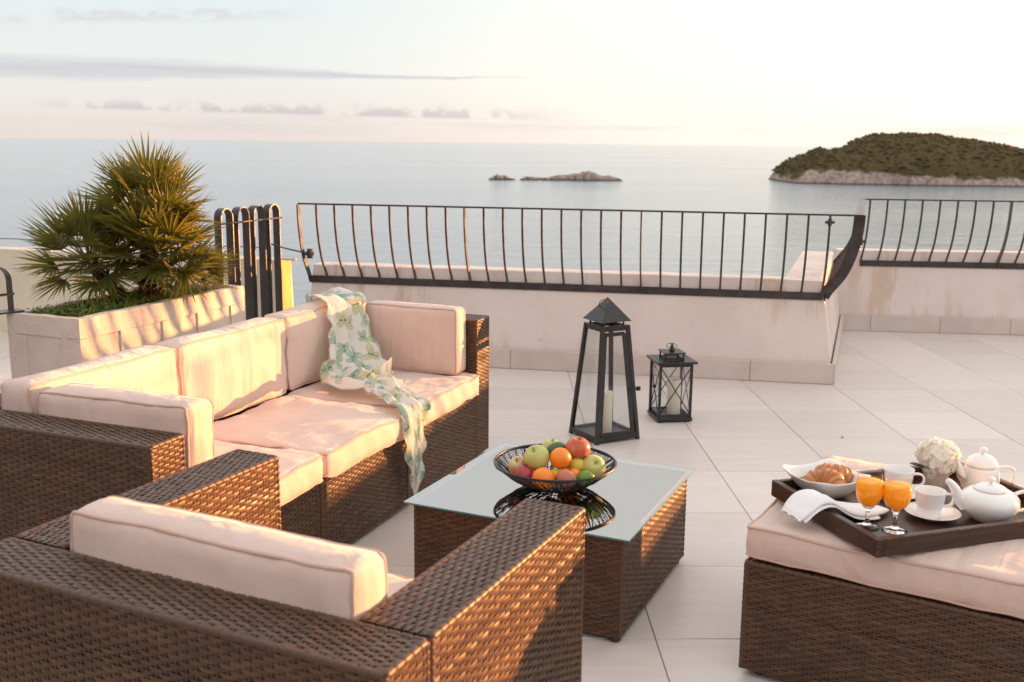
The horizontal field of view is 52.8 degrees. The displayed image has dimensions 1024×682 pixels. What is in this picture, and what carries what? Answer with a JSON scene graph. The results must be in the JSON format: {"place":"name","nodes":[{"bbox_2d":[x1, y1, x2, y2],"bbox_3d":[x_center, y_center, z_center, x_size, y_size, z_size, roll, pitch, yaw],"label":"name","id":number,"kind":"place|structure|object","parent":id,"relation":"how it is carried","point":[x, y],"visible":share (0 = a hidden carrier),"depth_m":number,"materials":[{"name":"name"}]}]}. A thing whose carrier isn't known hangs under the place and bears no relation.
{"place":"outdoors","nodes":[
{"label":"outdoors","id":0,"kind":"place"},
{"bbox_2d":[0,138,1023,305],"bbox_3d":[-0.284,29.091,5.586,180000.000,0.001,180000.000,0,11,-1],"label":"sea","id":1,"kind":"structure","parent":0,"point":[285,177],"depth_m":547.28,"materials":[{"name":"liquid"}]},
{"bbox_2d":[488,174,515,179],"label":"rock islet","id":2,"kind":"object","parent":1,"relation":"in","point":[499,177],"visible":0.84,"depth_m":838.78,"materials":[{"name":"grey stone"}]},
{"bbox_2d":[520,171,622,180],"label":"rock islet","id":3,"kind":"object","parent":1,"relation":"in","point":[587,176],"visible":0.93,"depth_m":838.16,"materials":[{"name":"grey stone"}]},
{"bbox_2d":[0,330,1023,681],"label":"terrace floor","id":4,"kind":"structure","parent":0,"point":[882,398],"depth_m":5.89,"materials":[{"name":"beige tile"}]},
{"bbox_2d":[0,267,24,314],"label":"fence","id":5,"kind":"object","parent":4,"relation":"on","point":[9,294],"visible":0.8,"depth_m":5.23,"materials":[{"name":"black metal"}]},
{"bbox_2d":[7,282,244,378],"bbox_3d":[-2.109,0.122,5.849,0.478,0.762,1.352,5,12,21],"label":"planter","id":6,"kind":"object","parent":4,"relation":"on","point":[40,343],"visible":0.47,"depth_m":5.31,"materials":[{"name":"concrete"}]},
{"bbox_2d":[24,280,214,317],"bbox_3d":[-2.096,-0.268,5.750,0.418,0.163,1.226,5,12,21],"label":"ground cover","id":7,"kind":"object","parent":6,"relation":"in","point":[100,305],"visible":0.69,"depth_m":5.48,"materials":[{"name":"green plant"}]},
{"bbox_2d":[11,133,243,305],"bbox_3d":[-2.131,-0.670,5.748,1.294,0.994,0.905,0,11,-1],"label":"palm","id":8,"kind":"object","parent":6,"relation":"in","point":[147,218],"visible":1,"depth_m":5.64,"materials":[{"name":"green plant"}]},
{"bbox_2d":[164,282,234,293],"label":"dry stalks","id":9,"kind":"object","parent":6,"relation":"in","point":[201,288],"visible":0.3,"depth_m":6.18,"materials":[{"name":"brown plant"}]},
{"bbox_2d":[0,247,296,332],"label":"parapet wall","id":10,"kind":"structure","parent":4,"relation":"on","point":[23,282],"depth_m":8.59,"materials":[{"name":"white paint"}]},
{"bbox_3d":[-3.831,-0.786,8.527,0.064,0.102,0.062,0,11,-1],"label":"wire holder","id":11,"kind":"object","parent":10,"relation":"on","visible":0},
{"bbox_2d":[0,238,258,247],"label":"cable","id":12,"kind":"object","parent":11,"relation":"attached to","point":[35,239],"visible":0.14,"depth_m":8.58,"materials":[{"name":"black metal"}]},
{"bbox_2d":[0,299,488,544],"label":"sofa","id":13,"kind":"object","parent":4,"relation":"on","point":[76,436],"visible":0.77,"depth_m":4.13,"materials":[{"name":"beige fabric"}]},
{"bbox_2d":[306,287,430,503],"bbox_3d":[-0.746,0.218,4.969,0.382,0.835,1.272,-5,12,-25],"label":"scarf","id":14,"kind":"object","parent":13,"relation":"on","point":[355,360],"visible":0.91,"depth_m":4.93,"materials":[{"name":"fabric"}]},
{"bbox_2d":[214,204,282,319],"bbox_3d":[-1.887,-0.377,7.381,0.090,1.168,0.780,5,12,21],"label":"fence","id":15,"kind":"object","parent":4,"relation":"on","point":[249,247],"visible":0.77,"depth_m":7.40,"materials":[{"name":"black metal"}]},
{"bbox_2d":[271,243,306,252],"bbox_3d":[-1.643,-0.683,7.632,0.294,0.090,0.012,-3,12,-20],"label":"cable","id":16,"kind":"object","parent":15,"relation":"attached to","point":[286,248],"visible":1,"depth_m":7.62,"materials":[{"name":"black metal"}]},
{"bbox_2d":[0,449,584,681],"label":"armchair","id":17,"kind":"object","parent":4,"relation":"on","point":[210,570],"visible":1,"depth_m":2.09,"materials":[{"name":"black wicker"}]},
{"bbox_2d":[403,442,695,641],"bbox_3d":[0.167,0.718,3.872,0.832,0.380,0.832,5,12,24],"label":"coffee table","id":18,"kind":"object","parent":4,"relation":"on","point":[634,523],"visible":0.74,"depth_m":3.65,"materials":[{"name":"black wicker"}]},
{"bbox_2d":[493,443,616,492],"bbox_3d":[0.158,0.487,3.801,0.454,0.098,0.454,0,11,-1],"label":"fruit bowl","id":19,"kind":"object","parent":18,"relation":"on","point":[498,464],"visible":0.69,"depth_m":3.69,"materials":[{"name":"black metal"}]},
{"bbox_2d":[508,456,525,472],"bbox_3d":[0.021,0.458,3.806,0.074,0.070,0.075,16,51,22],"label":"apple","id":20,"kind":"object","parent":19,"relation":"in","point":[514,462],"visible":0.56,"depth_m":3.79,"materials":[{"name":"yellow food"}]},
{"bbox_2d":[512,464,533,483],"bbox_3d":[0.042,0.482,3.748,0.082,0.076,0.080,12,-1,-3],"label":"apple","id":21,"kind":"object","parent":19,"relation":"in","point":[523,470],"visible":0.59,"depth_m":3.72,"materials":[{"name":"red food"}]},
{"bbox_2d":[524,445,549,469],"bbox_3d":[0.088,0.420,3.764,0.096,0.088,0.094,-34,39,-10],"label":"apple","id":22,"kind":"object","parent":19,"relation":"in","point":[536,457],"visible":0.94,"depth_m":3.74,"materials":[{"name":"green food"}]},
{"bbox_2d":[532,467,554,489],"bbox_3d":[0.112,0.494,3.699,0.084,0.080,0.084,21,2,31],"label":"orange","id":23,"kind":"object","parent":19,"relation":"in","point":[544,473],"visible":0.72,"depth_m":3.67,"materials":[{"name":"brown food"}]},
{"bbox_2d":[542,438,557,448],"bbox_3d":[0.147,0.400,3.890,0.076,0.072,0.076,6,22,-2],"label":"apple","id":24,"kind":"object","parent":19,"relation":"in","point":[546,443],"visible":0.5,"depth_m":3.88,"materials":[{"name":"yellow food"}]},
{"bbox_2d":[551,469,559,484],"bbox_3d":[0.154,0.493,3.741,0.073,0.058,0.058,-14,20,-3],"label":"lemon","id":25,"kind":"object","parent":19,"relation":"in","point":[555,471],"visible":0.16,"depth_m":3.72,"materials":[{"name":"yellow food"}]},
{"bbox_2d":[547,442,565,454],"bbox_3d":[0.168,0.406,3.852,0.085,0.060,0.060,-12,14,-10],"label":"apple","id":26,"kind":"object","parent":19,"relation":"in","point":[551,447],"visible":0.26,"depth_m":3.83,"materials":[{"name":"green food"}]},
{"bbox_2d":[550,447,570,468],"bbox_3d":[0.176,0.427,3.758,0.080,0.080,0.076,3,29,-16],"label":"orange","id":27,"kind":"object","parent":19,"relation":"in","point":[560,457],"visible":1,"depth_m":3.73,"materials":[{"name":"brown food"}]},
{"bbox_2d":[556,468,576,487],"bbox_3d":[0.197,0.489,3.700,0.077,0.072,0.076,18,5,-42],"label":"apple","id":28,"kind":"object","parent":19,"relation":"in","point":[565,474],"visible":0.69,"depth_m":3.67,"materials":[{"name":"red food"}]},
{"bbox_2d":[566,458,582,470],"bbox_3d":[0.237,0.461,3.795,0.080,0.064,0.064,-9,12,30],"label":"lemon","id":29,"kind":"object","parent":19,"relation":"in","point":[576,463],"visible":0.61,"depth_m":3.77,"materials":[{"name":"yellow food"}]},
{"bbox_2d":[571,468,579,476],"bbox_3d":[0.224,0.490,3.747,0.058,0.055,0.058,0,11,-1],"label":"orange","id":30,"kind":"object","parent":19,"relation":"in","point":[576,471],"visible":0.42,"depth_m":3.73,"materials":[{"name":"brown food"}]},
{"bbox_2d":[565,436,589,458],"bbox_3d":[0.244,0.391,3.814,0.093,0.087,0.092,6,16,-2],"label":"apple","id":31,"kind":"object","parent":19,"relation":"in","point":[577,447],"visible":0.88,"depth_m":3.78,"materials":[{"name":"red food"}]},
{"bbox_2d":[577,470,594,486],"bbox_3d":[0.264,0.496,3.725,0.070,0.060,0.060,-19,17,4],"label":"lime","id":32,"kind":"object","parent":19,"relation":"in","point":[583,474],"visible":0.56,"depth_m":3.71,"materials":[{"name":"green food"}]},
{"bbox_2d":[583,455,605,475],"bbox_3d":[0.299,0.460,3.785,0.092,0.087,0.092,29,59,7],"label":"apple","id":33,"kind":"object","parent":19,"relation":"in","point":[595,465],"visible":0.77,"depth_m":3.76,"materials":[{"name":"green food"}]},
{"bbox_2d":[311,251,843,384],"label":"parapet wall","id":34,"kind":"structure","parent":4,"relation":"on","point":[772,340],"depth_m":7.39,"materials":[{"name":"white paint"}]},
{"bbox_2d":[296,199,865,300],"bbox_3d":[0.745,-0.744,7.873,4.645,0.607,2.130,0,11,-1],"label":"railing","id":35,"kind":"object","parent":34,"relation":"on","point":[844,261],"visible":1,"depth_m":7.32,"materials":[{"name":"black metal"}]},
{"bbox_2d":[569,297,640,444],"bbox_3d":[0.524,0.147,5.766,0.290,0.797,0.290,-5,12,-28],"label":"lantern","id":36,"kind":"object","parent":4,"relation":"on","point":[607,314],"visible":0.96,"depth_m":5.71,"materials":[{"name":"metal"}]},
{"bbox_2d":[602,390,612,432],"bbox_3d":[0.533,0.393,5.787,0.060,0.243,0.060,0,11,-1],"label":"candle","id":37,"kind":"object","parent":36,"relation":"on","point":[607,411],"visible":0.83,"depth_m":5.76,"materials":[{"name":"beige wax"}]},
{"bbox_2d":[600,331,640,436],"bbox_3d":[0.585,0.236,5.689,0.268,0.570,0.058,-5,12,-28],"label":"door","id":38,"kind":"structure","parent":36,"relation":"in","point":[623,334],"depth_m":5.69,"materials":[{"name":"metal"}]},
{"bbox_2d":[646,343,697,422],"bbox_3d":[0.953,0.238,6.190,0.244,0.463,0.244,-1,11,-9],"label":"lantern","id":39,"kind":"object","parent":4,"relation":"on","point":[671,356],"visible":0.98,"depth_m":6.13,"materials":[{"name":"metal"}]},
{"bbox_2d":[666,378,680,414],"bbox_3d":[0.971,0.331,6.193,0.080,0.223,0.080,0,11,-1],"label":"candle","id":40,"kind":"object","parent":39,"relation":"on","point":[673,405],"visible":0.93,"depth_m":6.17,"materials":[{"name":"beige wax"}]},
{"bbox_2d":[738,455,1023,681],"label":"ottoman","id":41,"kind":"object","parent":4,"relation":"on","point":[820,603],"visible":0.59,"depth_m":2.98,"materials":[{"name":"black wicker"}]},
{"bbox_2d":[771,462,1023,557],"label":"tray","id":42,"kind":"object","parent":41,"relation":"on","point":[964,529],"visible":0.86,"depth_m":3.01,"materials":[{"name":"brown wood"}]},
{"bbox_2d":[782,458,870,498],"bbox_3d":[1.014,0.458,3.344,0.214,0.082,0.214,-4,12,-23],"label":"square dish","id":43,"kind":"object","parent":42,"relation":"on","point":[796,472],"visible":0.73,"depth_m":3.31,"materials":[{"name":"white ceramic"}]},
{"bbox_2d":[803,468,845,484],"bbox_3d":[1.008,0.448,3.326,0.137,0.076,0.085,0,23,31],"label":"croissant","id":44,"kind":"object","parent":43,"relation":"in","point":[828,476],"visible":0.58,"depth_m":3.30,"materials":[{"name":"brown food"}]},
{"bbox_2d":[815,463,853,483],"bbox_3d":[1.054,0.435,3.368,0.130,0.072,0.081,9,-1,12],"label":"croissant","id":45,"kind":"object","parent":43,"relation":"in","point":[847,473],"visible":0.48,"depth_m":3.35,"materials":[{"name":"brown food"}]},
{"bbox_2d":[781,489,888,522],"bbox_3d":[0.996,0.500,3.134,0.343,0.072,0.152,0,11,-1],"label":"napkin","id":46,"kind":"object","parent":42,"relation":"on","point":[805,505],"visible":0.94,"depth_m":3.11,"materials":[{"name":"white fabric"}]},
{"bbox_2d":[855,469,883,530],"bbox_3d":[1.057,0.470,3.057,0.081,0.168,0.081,0,11,-1],"label":"juice glass","id":47,"kind":"object","parent":42,"relation":"on","point":[869,493],"visible":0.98,"depth_m":3.03,"materials":[{"name":"orange"}]},
{"bbox_2d":[881,473,911,534],"bbox_3d":[1.129,0.476,3.031,0.081,0.168,0.081,0,11,-1],"label":"juice glass","id":48,"kind":"object","parent":42,"relation":"on","point":[897,495],"visible":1,"depth_m":3.01,"materials":[{"name":"orange"}]},
{"bbox_2d":[884,482,914,498],"bbox_3d":[1.248,0.492,3.342,0.164,0.022,0.164,0,11,-1],"label":"saucer","id":49,"kind":"object","parent":42,"relation":"on","point":[913,493],"visible":0.05,"depth_m":3.34,"materials":[{"name":"white ceramic"}]},
{"bbox_2d":[884,464,924,486],"bbox_3d":[1.264,0.454,3.331,0.128,0.087,0.095,3,11,11],"label":"cup","id":50,"kind":"object","parent":49,"relation":"on","point":[894,472],"visible":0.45,"depth_m":3.31,"materials":[{"name":"white ceramic"}]},
{"bbox_2d":[904,502,961,521],"bbox_3d":[1.285,0.528,3.156,0.164,0.022,0.164,0,11,-1],"label":"saucer","id":51,"kind":"object","parent":42,"relation":"on","point":[950,513],"visible":0.56,"depth_m":3.15,"materials":[{"name":"white ceramic"}]},
{"bbox_2d":[915,485,954,518],"bbox_3d":[1.286,0.493,3.140,0.123,0.084,0.091,0,11,-3],"label":"cup","id":52,"kind":"object","parent":51,"relation":"on","point":[930,501],"visible":0.96,"depth_m":3.12,"materials":[{"name":"white ceramic"}]},
{"bbox_2d":[923,471,948,490],"bbox_3d":[1.401,0.454,3.412,0.083,0.073,0.083,0,11,-1],"label":"flower vase","id":53,"kind":"object","parent":42,"relation":"on","point":[938,480],"visible":0.52,"depth_m":3.38,"materials":[{"name":"clear glass"}]},
{"bbox_2d":[909,436,963,478],"bbox_3d":[1.394,0.398,3.378,0.178,0.162,0.177,-7,13,-35],"label":"hydrangea","id":54,"kind":"object","parent":53,"relation":"in","point":[937,456],"visible":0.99,"depth_m":3.35,"materials":[{"name":"white plant"}]},
{"bbox_2d":[945,476,1023,522],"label":"teapot","id":55,"kind":"object","parent":42,"relation":"on","point":[990,501],"visible":0.98,"depth_m":3.09,"materials":[{"name":"white ceramic"}]},
{"bbox_2d":[955,447,1015,489],"bbox_3d":[1.538,0.420,3.372,0.117,0.157,0.176,22,24,62],"label":"teapot","id":56,"kind":"object","parent":42,"relation":"on","point":[983,466],"visible":0.78,"depth_m":3.34,"materials":[{"name":"white ceramic"}]},
{"bbox_2d":[833,248,1023,334],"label":"parapet wall","id":57,"kind":"structure","parent":4,"relation":"on","point":[937,300],"depth_m":9.17,"materials":[{"name":"white paint"}]},
{"bbox_2d":[859,198,1023,268],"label":"railing","id":58,"kind":"object","parent":57,"relation":"on","point":[946,264],"visible":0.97,"depth_m":9.05,"materials":[{"name":"black metal"}]},
{"bbox_2d":[0,0,1023,147],"label":"sky","id":59,"kind":"structure","parent":0,"point":[647,72],"materials":[{"name":"white"}]},
{"bbox_2d":[769,133,1023,186],"bbox_3d":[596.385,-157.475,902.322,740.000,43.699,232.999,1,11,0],"label":"island","id":60,"kind":"structure","parent":0,"point":[873,173],"depth_m":814.11,"materials":[{"name":"green plant"}]},
{"bbox_2d":[772,131,1023,176],"bbox_3d":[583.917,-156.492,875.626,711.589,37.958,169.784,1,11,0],"label":"island scrub","id":61,"kind":"object","parent":60,"relation":"on","point":[822,151],"visible":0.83,"depth_m":842.66,"materials":[{"name":"green plant"}]}
]}

